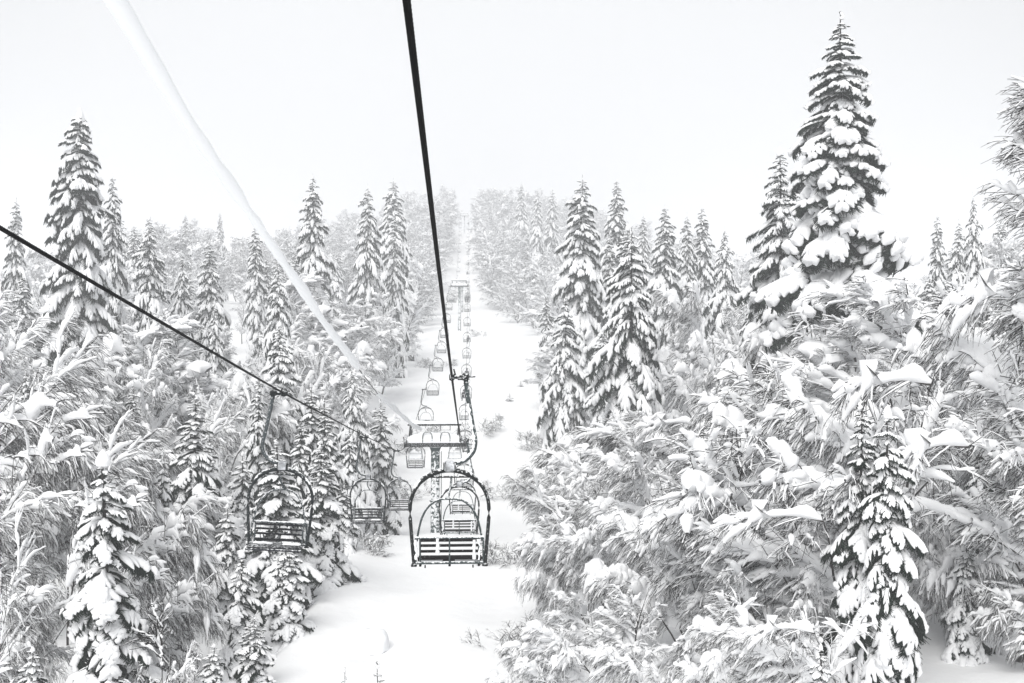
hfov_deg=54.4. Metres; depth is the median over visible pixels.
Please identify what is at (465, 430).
lift chair
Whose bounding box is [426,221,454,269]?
bare tree
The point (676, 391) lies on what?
bowed tree
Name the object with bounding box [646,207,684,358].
snowy spruce
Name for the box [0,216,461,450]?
haul rope
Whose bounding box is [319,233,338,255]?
bare tree
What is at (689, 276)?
snowy spruce
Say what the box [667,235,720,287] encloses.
bare tree
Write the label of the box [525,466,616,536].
bowed tree
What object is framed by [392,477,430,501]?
bare bush
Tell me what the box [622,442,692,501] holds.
bare tree
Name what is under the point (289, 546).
lift chair
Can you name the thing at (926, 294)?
snowy fir
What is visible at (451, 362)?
bare bush
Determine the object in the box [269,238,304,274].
bare tree
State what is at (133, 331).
bare tree
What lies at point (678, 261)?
snowy fir
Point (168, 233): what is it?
bare tree
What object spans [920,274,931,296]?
bare tree
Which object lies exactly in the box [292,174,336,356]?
snowy fir
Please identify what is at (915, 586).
bowed tree
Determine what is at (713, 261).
bare tree
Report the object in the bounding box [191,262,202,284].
bare tree
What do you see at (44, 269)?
bare tree
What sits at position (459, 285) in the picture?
lift pylon
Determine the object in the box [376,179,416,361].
snowy fir
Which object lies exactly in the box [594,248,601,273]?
bare tree
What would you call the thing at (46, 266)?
bare tree
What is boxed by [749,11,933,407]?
snowy spruce
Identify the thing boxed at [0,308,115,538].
bowed tree
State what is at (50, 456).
bowed tree
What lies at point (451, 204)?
bare tree
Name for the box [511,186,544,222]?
bare tree
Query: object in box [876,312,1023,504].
bowed tree
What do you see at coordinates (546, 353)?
beech tree
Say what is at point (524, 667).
bowed tree
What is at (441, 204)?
bare tree
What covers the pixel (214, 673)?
young fir
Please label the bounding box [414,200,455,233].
bare tree
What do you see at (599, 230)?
bare tree
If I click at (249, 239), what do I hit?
bare tree
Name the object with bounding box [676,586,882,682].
bowed tree
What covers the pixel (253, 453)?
snowy fir
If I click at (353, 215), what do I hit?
bare tree
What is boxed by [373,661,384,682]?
fir sapling
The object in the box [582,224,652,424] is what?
snowy spruce
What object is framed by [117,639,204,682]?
bowed tree
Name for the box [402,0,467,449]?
haul rope
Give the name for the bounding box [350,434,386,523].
lift chair
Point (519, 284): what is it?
bare tree
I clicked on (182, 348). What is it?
beech tree
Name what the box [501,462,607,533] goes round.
tree
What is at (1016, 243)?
bare tree
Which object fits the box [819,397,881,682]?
young fir
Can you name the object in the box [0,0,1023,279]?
sky
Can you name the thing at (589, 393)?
bare tree
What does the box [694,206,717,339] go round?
snowy spruce
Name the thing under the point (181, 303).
snowy fir
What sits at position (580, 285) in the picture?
snowy spruce
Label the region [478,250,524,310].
bare tree
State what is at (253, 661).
young fir
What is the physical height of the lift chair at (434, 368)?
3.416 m
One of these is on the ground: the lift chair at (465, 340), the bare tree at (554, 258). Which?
the bare tree at (554, 258)
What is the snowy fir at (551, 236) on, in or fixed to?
on the ground
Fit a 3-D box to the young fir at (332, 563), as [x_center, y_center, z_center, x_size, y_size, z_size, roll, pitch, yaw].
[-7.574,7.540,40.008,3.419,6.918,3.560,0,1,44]
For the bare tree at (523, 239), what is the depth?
323.74 m
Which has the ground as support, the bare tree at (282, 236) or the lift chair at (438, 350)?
the bare tree at (282, 236)
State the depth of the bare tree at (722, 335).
98.75 m
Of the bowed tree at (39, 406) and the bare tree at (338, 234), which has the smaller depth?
the bowed tree at (39, 406)
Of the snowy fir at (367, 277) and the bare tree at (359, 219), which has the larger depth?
the bare tree at (359, 219)
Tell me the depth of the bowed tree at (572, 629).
30.24 m
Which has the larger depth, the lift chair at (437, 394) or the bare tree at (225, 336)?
the lift chair at (437, 394)
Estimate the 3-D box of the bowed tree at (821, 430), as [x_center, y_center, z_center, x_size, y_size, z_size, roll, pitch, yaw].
[10.515,5.557,32.434,9.407,10.837,8.324,0,0,-7]
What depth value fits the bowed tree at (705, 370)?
73.64 m
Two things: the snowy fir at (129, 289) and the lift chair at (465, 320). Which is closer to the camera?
the snowy fir at (129, 289)
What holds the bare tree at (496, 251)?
on the ground
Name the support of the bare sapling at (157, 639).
on the ground
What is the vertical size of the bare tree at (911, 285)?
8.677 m
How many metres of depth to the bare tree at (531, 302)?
213.25 m
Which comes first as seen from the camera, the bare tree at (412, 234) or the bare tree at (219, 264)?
the bare tree at (219, 264)
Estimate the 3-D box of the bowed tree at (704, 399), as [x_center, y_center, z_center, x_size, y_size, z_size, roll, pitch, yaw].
[7.880,6.203,37.431,9.354,9.022,7.318,0,0,20]
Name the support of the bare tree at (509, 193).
on the ground
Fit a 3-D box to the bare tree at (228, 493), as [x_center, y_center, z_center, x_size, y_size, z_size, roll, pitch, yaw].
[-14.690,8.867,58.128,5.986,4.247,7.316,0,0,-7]
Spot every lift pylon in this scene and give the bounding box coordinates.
[396,419,471,532]
[450,279,467,330]
[457,281,466,311]
[460,213,468,232]
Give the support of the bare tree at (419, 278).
on the ground
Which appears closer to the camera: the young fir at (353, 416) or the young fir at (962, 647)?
the young fir at (962, 647)
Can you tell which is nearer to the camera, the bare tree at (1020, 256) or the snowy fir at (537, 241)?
the bare tree at (1020, 256)
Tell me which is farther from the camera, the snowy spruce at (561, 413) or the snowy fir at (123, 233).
the snowy fir at (123, 233)
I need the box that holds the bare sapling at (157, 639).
[120,596,208,682]
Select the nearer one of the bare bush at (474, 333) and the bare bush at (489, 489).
the bare bush at (489, 489)
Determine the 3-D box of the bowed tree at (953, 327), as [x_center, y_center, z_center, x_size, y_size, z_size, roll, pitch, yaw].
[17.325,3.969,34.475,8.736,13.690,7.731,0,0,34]
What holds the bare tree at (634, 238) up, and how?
on the ground
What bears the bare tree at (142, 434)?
on the ground
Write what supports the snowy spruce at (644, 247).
on the ground
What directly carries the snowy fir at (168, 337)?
on the ground
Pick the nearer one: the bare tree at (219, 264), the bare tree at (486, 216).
the bare tree at (219, 264)
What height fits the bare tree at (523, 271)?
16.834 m
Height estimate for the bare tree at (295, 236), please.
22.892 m
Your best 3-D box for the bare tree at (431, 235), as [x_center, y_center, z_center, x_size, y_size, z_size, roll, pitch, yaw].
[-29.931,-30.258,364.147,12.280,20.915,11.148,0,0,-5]
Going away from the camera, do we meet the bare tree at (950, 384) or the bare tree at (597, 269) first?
the bare tree at (950, 384)
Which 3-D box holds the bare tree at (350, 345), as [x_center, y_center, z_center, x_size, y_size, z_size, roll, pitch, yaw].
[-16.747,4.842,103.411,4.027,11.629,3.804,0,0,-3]
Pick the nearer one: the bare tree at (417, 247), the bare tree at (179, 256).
the bare tree at (179, 256)
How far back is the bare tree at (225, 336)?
90.96 m
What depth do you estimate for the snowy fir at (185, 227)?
239.95 m
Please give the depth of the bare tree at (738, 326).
94.96 m
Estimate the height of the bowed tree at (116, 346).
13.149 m
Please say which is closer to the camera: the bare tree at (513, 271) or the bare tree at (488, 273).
the bare tree at (513, 271)
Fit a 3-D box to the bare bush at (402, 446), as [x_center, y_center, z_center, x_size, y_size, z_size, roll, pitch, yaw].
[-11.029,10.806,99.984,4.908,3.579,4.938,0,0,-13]
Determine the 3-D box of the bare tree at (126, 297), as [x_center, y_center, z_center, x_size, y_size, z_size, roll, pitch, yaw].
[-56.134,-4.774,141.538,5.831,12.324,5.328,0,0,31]
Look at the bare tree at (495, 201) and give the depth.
439.78 m
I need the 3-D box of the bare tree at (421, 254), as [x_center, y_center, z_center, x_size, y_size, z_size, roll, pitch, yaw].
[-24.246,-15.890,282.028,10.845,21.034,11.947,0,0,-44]
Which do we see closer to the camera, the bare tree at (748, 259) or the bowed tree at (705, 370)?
the bowed tree at (705, 370)
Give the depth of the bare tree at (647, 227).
512.49 m
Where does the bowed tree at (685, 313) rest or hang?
on the ground
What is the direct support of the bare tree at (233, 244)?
on the ground
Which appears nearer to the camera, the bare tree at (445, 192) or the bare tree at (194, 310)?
the bare tree at (194, 310)
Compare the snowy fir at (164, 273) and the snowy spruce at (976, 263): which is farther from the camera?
the snowy fir at (164, 273)
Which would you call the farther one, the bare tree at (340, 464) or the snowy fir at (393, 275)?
the snowy fir at (393, 275)
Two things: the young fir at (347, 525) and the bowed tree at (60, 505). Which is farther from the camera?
the young fir at (347, 525)
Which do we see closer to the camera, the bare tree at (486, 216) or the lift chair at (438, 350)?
the lift chair at (438, 350)
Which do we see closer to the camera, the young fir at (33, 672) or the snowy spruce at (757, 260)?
the young fir at (33, 672)
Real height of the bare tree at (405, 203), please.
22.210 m
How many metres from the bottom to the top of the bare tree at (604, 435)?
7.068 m
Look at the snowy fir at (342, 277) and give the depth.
210.95 m
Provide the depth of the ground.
44.18 m
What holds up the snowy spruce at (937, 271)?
on the ground
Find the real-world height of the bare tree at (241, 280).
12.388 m
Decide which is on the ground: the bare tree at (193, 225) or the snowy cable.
the bare tree at (193, 225)
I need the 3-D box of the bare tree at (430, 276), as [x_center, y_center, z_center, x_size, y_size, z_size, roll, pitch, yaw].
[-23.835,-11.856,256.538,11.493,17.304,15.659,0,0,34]
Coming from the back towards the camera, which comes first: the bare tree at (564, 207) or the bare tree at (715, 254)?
the bare tree at (564, 207)
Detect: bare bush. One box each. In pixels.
[353,529,394,557]
[390,431,417,454]
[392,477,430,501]
[402,420,441,438]
[416,357,433,367]
[441,358,457,366]
[453,412,504,438]
[459,610,539,655]
[470,329,487,336]
[474,537,520,568]
[479,474,523,500]
[513,430,542,450]
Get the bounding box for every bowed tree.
[0,289,147,449]
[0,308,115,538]
[0,366,158,551]
[0,406,172,613]
[0,503,66,682]
[9,401,174,591]
[15,541,140,682]
[66,454,230,645]
[111,391,253,479]
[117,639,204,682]
[118,337,252,492]
[118,534,232,670]
[189,371,300,494]
[241,338,344,444]
[256,313,389,414]
[307,351,402,443]
[347,314,406,378]
[484,642,556,682]
[499,584,670,682]
[510,527,609,621]
[513,511,637,608]
[516,589,598,667]
[525,451,686,604]
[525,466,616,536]
[529,426,661,501]
[579,503,711,642]
[580,641,740,682]
[588,389,782,582]
[594,455,739,577]
[609,280,719,413]
[618,554,835,682]
[624,483,922,652]
[656,319,768,436]
[673,295,747,413]
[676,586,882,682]
[679,308,864,498]
[689,350,969,547]
[772,525,850,661]
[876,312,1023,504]
[885,267,1023,525]
[905,415,1019,632]
[905,546,957,621]
[953,501,1023,599]
[965,553,1023,668]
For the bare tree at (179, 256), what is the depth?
173.25 m
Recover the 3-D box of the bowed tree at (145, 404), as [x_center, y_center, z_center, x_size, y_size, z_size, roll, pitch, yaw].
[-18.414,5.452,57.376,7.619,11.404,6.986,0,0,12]
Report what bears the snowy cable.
attached to the lift pylon at (435, 442)
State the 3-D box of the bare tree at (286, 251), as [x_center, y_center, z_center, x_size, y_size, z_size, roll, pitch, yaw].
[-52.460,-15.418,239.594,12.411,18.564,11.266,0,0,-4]
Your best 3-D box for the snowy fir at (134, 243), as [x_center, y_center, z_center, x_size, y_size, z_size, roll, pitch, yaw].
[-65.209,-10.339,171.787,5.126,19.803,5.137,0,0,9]
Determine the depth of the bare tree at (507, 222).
418.70 m
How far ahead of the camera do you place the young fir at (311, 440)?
52.71 m
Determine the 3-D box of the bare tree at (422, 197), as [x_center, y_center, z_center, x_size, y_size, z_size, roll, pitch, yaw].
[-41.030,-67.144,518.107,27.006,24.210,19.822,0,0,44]
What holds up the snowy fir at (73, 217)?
on the ground
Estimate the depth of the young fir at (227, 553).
36.68 m
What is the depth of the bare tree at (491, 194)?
480.59 m
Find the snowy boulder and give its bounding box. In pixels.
[351,628,389,654]
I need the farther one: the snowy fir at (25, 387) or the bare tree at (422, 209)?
the bare tree at (422, 209)
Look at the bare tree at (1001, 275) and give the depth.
106.02 m
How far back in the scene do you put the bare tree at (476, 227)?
376.21 m
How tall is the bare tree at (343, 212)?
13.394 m
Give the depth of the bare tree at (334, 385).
70.36 m
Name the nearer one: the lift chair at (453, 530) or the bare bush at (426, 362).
the lift chair at (453, 530)
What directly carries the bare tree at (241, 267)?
on the ground
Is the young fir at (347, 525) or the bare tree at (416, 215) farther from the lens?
the bare tree at (416, 215)
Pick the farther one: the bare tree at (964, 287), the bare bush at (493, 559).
the bare tree at (964, 287)
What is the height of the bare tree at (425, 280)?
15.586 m
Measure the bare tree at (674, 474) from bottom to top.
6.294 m
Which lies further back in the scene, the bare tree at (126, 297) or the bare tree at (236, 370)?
the bare tree at (126, 297)
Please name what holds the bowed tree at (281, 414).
on the ground
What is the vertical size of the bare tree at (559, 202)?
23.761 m
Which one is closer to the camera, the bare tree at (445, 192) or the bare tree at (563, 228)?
the bare tree at (563, 228)
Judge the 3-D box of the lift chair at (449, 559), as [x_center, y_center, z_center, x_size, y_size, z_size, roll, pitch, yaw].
[-1.073,2.179,17.156,1.406,3.416,0.730,0,0,-2]
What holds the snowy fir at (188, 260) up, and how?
on the ground
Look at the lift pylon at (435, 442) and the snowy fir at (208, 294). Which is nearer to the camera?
the lift pylon at (435, 442)
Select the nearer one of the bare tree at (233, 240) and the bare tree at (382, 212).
the bare tree at (233, 240)
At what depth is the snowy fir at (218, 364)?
71.70 m
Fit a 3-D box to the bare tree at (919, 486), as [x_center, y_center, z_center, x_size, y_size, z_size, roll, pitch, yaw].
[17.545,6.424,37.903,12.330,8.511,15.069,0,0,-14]
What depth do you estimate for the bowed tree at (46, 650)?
27.62 m
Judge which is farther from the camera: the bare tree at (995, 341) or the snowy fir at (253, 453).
the bare tree at (995, 341)
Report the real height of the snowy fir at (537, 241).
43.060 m
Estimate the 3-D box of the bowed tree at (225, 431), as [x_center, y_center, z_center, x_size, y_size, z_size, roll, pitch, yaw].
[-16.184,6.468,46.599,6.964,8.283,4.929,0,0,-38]
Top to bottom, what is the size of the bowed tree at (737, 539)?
6.678 m
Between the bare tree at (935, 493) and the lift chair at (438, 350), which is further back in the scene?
the lift chair at (438, 350)
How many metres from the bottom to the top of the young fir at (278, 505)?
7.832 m
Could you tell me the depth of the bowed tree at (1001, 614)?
29.39 m
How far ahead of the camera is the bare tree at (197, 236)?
318.66 m
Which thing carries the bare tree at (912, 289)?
on the ground
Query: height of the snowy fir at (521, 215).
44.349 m
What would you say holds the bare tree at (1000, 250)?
on the ground
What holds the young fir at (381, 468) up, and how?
on the ground
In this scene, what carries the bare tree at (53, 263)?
on the ground
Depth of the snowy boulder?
32.26 m
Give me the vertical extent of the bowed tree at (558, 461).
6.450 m
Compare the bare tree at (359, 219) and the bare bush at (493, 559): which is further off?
the bare tree at (359, 219)
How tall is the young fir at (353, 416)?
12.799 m
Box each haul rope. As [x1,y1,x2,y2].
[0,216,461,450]
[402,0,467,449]
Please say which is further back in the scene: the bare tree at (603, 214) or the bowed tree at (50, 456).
the bare tree at (603, 214)
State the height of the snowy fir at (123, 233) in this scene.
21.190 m
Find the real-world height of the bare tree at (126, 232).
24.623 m
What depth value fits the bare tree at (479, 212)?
430.79 m
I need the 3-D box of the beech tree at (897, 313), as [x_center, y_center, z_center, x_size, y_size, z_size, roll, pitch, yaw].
[13.692,3.651,42.306,8.750,13.266,9.577,0,0,9]
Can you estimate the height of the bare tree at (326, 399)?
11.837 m
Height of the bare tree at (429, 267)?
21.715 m
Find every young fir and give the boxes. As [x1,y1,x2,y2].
[18,646,47,682]
[59,449,169,682]
[157,581,200,674]
[169,393,229,584]
[197,644,225,682]
[205,503,243,624]
[217,550,276,680]
[225,451,256,567]
[228,616,276,682]
[237,439,324,631]
[257,541,316,653]
[291,382,337,493]
[293,444,367,597]
[308,399,354,555]
[333,366,380,536]
[334,482,359,552]
[367,399,404,534]
[809,643,831,682]
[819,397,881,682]
[846,405,930,682]
[941,536,991,666]
[945,422,1008,656]
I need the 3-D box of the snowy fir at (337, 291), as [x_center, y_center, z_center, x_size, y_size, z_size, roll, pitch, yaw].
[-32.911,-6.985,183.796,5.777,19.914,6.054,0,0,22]
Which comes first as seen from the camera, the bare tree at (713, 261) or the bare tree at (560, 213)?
the bare tree at (713, 261)
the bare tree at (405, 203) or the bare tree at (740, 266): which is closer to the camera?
the bare tree at (740, 266)
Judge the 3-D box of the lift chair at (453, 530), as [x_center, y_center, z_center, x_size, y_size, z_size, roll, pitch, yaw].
[-1.809,4.929,34.156,1.406,3.416,0.730,0,0,-2]
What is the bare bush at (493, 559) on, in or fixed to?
on the ground
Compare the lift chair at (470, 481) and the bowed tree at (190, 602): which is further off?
the lift chair at (470, 481)
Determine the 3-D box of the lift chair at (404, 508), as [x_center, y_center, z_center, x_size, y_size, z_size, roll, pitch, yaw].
[-6.225,7.613,54.844,1.406,3.416,0.730,0,0,-2]
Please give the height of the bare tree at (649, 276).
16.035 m
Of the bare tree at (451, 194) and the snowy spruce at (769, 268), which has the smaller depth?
the snowy spruce at (769, 268)
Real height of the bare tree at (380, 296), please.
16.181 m
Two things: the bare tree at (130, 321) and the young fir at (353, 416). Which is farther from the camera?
the bare tree at (130, 321)
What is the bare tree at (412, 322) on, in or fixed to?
on the ground
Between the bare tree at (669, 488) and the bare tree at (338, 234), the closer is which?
the bare tree at (669, 488)
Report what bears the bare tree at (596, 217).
on the ground
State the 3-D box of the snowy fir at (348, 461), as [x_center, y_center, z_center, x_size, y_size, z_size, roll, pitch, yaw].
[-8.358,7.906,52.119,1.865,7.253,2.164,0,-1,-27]
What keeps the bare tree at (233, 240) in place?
on the ground
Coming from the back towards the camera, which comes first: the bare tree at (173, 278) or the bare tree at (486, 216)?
the bare tree at (486, 216)
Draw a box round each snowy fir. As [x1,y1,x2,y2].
[0,198,31,318]
[3,274,40,360]
[16,367,30,459]
[35,108,117,376]
[64,357,81,433]
[100,174,128,325]
[105,327,136,433]
[111,242,131,307]
[120,220,129,261]
[125,228,143,301]
[126,381,143,437]
[127,215,169,378]
[149,448,183,607]
[151,327,177,504]
[153,265,174,314]
[170,249,197,430]
[182,215,190,256]
[183,243,194,273]
[183,274,196,319]
[194,239,231,376]
[203,429,223,543]
[206,299,236,511]
[215,213,228,301]
[242,228,268,371]
[245,372,272,525]
[261,321,307,519]
[262,256,275,324]
[263,263,297,374]
[270,258,288,294]
[284,272,291,293]
[286,253,306,340]
[288,417,316,542]
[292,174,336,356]
[326,253,346,335]
[330,250,345,312]
[340,424,370,542]
[346,185,388,386]
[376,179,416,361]
[382,213,410,377]
[514,181,529,265]
[529,188,544,268]
[543,190,562,264]
[583,227,683,455]
[584,332,610,427]
[671,243,680,281]
[736,313,757,369]
[918,272,938,309]
[944,246,954,273]
[987,221,1015,348]
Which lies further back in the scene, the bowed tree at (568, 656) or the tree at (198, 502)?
the tree at (198, 502)
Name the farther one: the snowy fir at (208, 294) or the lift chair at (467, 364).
the lift chair at (467, 364)
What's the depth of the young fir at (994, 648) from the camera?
31.81 m
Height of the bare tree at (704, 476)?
8.794 m
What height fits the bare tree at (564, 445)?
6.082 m
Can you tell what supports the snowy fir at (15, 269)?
on the ground
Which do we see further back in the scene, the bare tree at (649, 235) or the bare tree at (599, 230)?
the bare tree at (649, 235)
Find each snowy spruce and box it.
[530,295,590,479]
[534,295,554,402]
[547,175,606,420]
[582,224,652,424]
[599,180,632,325]
[600,233,615,327]
[637,216,650,308]
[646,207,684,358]
[674,214,702,350]
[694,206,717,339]
[701,227,746,353]
[733,146,801,379]
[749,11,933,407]
[756,248,760,262]
[923,215,947,308]
[947,221,967,289]
[963,194,997,340]
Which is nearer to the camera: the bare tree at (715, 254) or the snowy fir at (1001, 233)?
the snowy fir at (1001, 233)
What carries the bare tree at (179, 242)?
on the ground
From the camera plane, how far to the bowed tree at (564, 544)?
34.64 m
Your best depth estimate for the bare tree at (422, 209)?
418.12 m
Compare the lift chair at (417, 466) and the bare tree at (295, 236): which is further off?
the bare tree at (295, 236)
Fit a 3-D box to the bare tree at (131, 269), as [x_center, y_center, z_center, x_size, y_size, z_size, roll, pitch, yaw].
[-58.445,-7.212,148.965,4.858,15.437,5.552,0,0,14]
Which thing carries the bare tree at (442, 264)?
on the ground
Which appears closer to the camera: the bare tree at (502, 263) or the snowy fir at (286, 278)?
the snowy fir at (286, 278)
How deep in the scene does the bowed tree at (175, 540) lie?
32.43 m
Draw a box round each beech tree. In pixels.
[115,308,256,479]
[260,268,374,375]
[328,296,392,380]
[522,326,559,385]
[754,274,944,456]
[908,75,1023,662]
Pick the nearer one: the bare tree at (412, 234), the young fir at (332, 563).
the young fir at (332, 563)
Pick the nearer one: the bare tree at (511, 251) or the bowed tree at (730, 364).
the bowed tree at (730, 364)
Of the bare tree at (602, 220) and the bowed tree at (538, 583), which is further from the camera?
the bare tree at (602, 220)
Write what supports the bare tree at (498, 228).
on the ground
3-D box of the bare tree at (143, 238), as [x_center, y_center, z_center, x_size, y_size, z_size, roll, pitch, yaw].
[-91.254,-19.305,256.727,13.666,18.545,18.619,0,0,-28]
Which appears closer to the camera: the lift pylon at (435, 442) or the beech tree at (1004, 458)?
the beech tree at (1004, 458)
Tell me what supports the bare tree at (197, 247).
on the ground
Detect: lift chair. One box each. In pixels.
[245,387,313,552]
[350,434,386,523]
[386,449,411,510]
[406,426,424,467]
[408,369,490,567]
[418,389,433,420]
[426,364,438,395]
[432,345,442,371]
[437,330,445,353]
[439,436,479,534]
[449,450,475,514]
[454,440,473,487]
[457,411,472,448]
[459,403,472,420]
[460,371,471,398]
[461,352,471,375]
[462,337,470,358]
[463,308,470,325]
[463,323,470,341]
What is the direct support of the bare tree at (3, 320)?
on the ground
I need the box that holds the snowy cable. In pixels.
[103,0,421,430]
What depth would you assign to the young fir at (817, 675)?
19.98 m
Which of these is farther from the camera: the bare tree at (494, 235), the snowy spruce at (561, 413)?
the bare tree at (494, 235)
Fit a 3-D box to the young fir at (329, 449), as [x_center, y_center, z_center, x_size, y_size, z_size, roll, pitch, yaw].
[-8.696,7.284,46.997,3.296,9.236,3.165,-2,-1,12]
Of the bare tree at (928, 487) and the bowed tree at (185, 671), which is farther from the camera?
the bare tree at (928, 487)
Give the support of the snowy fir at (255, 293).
on the ground
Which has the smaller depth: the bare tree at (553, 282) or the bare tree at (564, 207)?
the bare tree at (553, 282)
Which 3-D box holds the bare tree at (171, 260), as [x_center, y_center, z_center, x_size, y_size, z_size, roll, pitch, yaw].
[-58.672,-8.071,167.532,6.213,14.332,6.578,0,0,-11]
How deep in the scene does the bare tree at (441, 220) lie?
399.82 m
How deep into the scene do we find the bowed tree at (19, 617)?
24.76 m
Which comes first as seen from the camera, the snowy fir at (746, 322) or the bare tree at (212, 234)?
the snowy fir at (746, 322)
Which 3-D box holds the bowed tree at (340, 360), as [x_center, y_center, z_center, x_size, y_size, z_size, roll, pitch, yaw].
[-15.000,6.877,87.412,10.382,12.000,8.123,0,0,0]
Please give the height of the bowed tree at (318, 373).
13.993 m
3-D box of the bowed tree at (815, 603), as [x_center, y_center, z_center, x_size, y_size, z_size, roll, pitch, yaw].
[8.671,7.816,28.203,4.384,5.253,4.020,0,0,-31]
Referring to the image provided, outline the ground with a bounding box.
[0,230,1023,682]
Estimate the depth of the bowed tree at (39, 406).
39.56 m
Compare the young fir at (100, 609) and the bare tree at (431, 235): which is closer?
the young fir at (100, 609)
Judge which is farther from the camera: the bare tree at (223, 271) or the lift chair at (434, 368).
the bare tree at (223, 271)
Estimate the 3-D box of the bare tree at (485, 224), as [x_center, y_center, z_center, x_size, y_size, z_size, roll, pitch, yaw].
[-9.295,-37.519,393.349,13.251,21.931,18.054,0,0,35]
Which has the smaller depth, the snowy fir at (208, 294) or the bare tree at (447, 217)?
the snowy fir at (208, 294)
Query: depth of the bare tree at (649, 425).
51.26 m
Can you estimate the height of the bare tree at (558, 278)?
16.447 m
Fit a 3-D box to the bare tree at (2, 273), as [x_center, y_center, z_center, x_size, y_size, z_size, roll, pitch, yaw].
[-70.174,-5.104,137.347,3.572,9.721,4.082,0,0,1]
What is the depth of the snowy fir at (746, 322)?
72.55 m
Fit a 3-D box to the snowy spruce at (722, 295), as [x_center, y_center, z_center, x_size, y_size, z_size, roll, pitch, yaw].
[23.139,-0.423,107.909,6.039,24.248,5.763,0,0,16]
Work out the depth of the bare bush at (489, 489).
83.04 m
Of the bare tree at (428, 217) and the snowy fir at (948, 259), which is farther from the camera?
the bare tree at (428, 217)
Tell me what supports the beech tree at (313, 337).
on the ground
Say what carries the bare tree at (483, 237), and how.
on the ground
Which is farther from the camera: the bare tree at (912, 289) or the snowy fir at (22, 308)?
the bare tree at (912, 289)
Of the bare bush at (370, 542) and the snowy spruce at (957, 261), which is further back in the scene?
the snowy spruce at (957, 261)
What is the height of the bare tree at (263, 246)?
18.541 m
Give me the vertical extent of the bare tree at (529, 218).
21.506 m
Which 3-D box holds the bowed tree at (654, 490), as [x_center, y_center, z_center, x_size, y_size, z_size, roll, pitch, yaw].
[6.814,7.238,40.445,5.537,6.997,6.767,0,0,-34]
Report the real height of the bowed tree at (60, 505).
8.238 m
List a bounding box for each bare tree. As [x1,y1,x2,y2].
[0,271,4,310]
[0,315,149,377]
[0,315,214,413]
[0,316,39,359]
[8,426,170,558]
[22,246,51,310]
[26,290,51,326]
[29,298,136,331]
[35,259,54,305]
[39,256,52,304]
[47,247,58,294]
[119,244,137,305]
[119,266,132,306]
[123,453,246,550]
[124,227,157,244]
[136,229,182,258]
[138,226,183,252]
[142,220,202,301]
[157,251,181,308]
[159,249,194,308]
[165,271,200,305]
[178,219,211,241]
[183,367,313,405]
[186,240,221,290]
[186,298,199,342]
[191,261,222,287]
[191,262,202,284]
[192,231,201,270]
[193,283,203,300]
[196,228,225,256]
[199,231,247,302]
[204,325,240,371]
[223,236,265,290]
[223,459,235,511]
[226,242,239,301]
[227,236,268,275]
[227,236,290,296]
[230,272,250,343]
[238,265,249,308]
[260,240,271,261]
[262,252,283,273]
[268,228,298,274]
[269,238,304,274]
[271,225,302,274]
[280,239,297,280]
[307,363,339,440]
[315,364,396,482]
[318,221,348,242]
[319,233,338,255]
[321,216,346,245]
[322,246,335,267]
[325,222,347,258]
[328,247,357,303]
[335,462,379,515]
[338,208,347,225]
[339,212,360,249]
[339,222,358,265]
[339,335,364,365]
[344,213,386,259]
[345,220,382,256]
[366,289,403,393]
[378,205,386,216]
[399,194,410,212]
[401,196,439,244]
[402,288,432,358]
[404,203,428,243]
[404,219,431,253]
[407,255,426,295]
[408,246,445,284]
[408,279,417,292]
[411,191,449,220]
[411,214,448,245]
[411,243,431,261]
[411,270,439,319]
[413,249,446,313]
[413,274,426,316]
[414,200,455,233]
[416,204,457,249]
[417,247,445,291]
[417,262,438,311]
[419,232,446,262]
[420,240,446,286]
[422,193,451,210]
[425,196,456,214]
[426,184,461,227]
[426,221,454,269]
[428,238,448,287]
[435,190,455,212]
[436,200,452,214]
[438,218,451,256]
[464,202,514,245]
[464,220,508,267]
[470,191,489,216]
[471,226,530,285]
[472,209,495,235]
[474,219,492,256]
[474,237,516,298]
[476,187,513,207]
[476,195,511,219]
[476,234,493,279]
[478,187,496,223]
[478,239,526,292]
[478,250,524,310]
[480,196,514,223]
[485,188,532,227]
[485,216,499,241]
[485,230,501,266]
[489,209,515,243]
[489,219,528,253]
[490,260,524,322]
[492,258,514,311]
[495,257,525,319]
[499,199,533,227]
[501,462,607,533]
[507,234,531,268]
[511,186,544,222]
[511,271,539,325]
[512,249,571,323]
[516,409,661,510]
[518,264,535,327]
[519,441,591,515]
[522,267,549,321]
[527,210,532,235]
[528,199,548,236]
[528,219,557,251]
[530,269,557,333]
[540,196,551,220]
[540,247,564,269]
[542,212,570,263]
[544,268,558,329]
[548,293,566,328]
[551,270,568,312]
[554,195,572,225]
[555,205,566,229]
[556,205,582,234]
[557,234,564,258]
[569,443,630,475]
[578,373,671,412]
[582,211,607,245]
[586,221,605,246]
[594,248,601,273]
[596,215,608,246]
[596,405,719,490]
[598,209,608,244]
[603,232,647,247]
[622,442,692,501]
[628,416,674,458]
[632,221,652,243]
[632,225,654,249]
[633,221,654,245]
[639,401,991,631]
[640,273,654,314]
[654,456,680,488]
[659,475,720,501]
[661,304,746,386]
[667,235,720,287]
[709,246,717,289]
[713,251,736,288]
[727,321,742,343]
[728,252,753,283]
[730,260,754,287]
[734,250,757,300]
[768,442,1011,550]
[894,280,923,302]
[905,283,917,293]
[905,480,1012,562]
[908,284,1014,340]
[915,479,952,502]
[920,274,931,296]
[921,263,1018,352]
[930,372,1020,403]
[961,240,990,270]
[977,235,1014,282]
[994,337,1008,355]
[1002,247,1023,280]
[1009,238,1023,260]
[1014,245,1023,264]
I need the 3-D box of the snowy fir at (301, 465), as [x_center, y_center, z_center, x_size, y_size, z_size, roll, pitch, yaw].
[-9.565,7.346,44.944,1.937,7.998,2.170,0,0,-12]
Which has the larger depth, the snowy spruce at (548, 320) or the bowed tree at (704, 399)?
the snowy spruce at (548, 320)

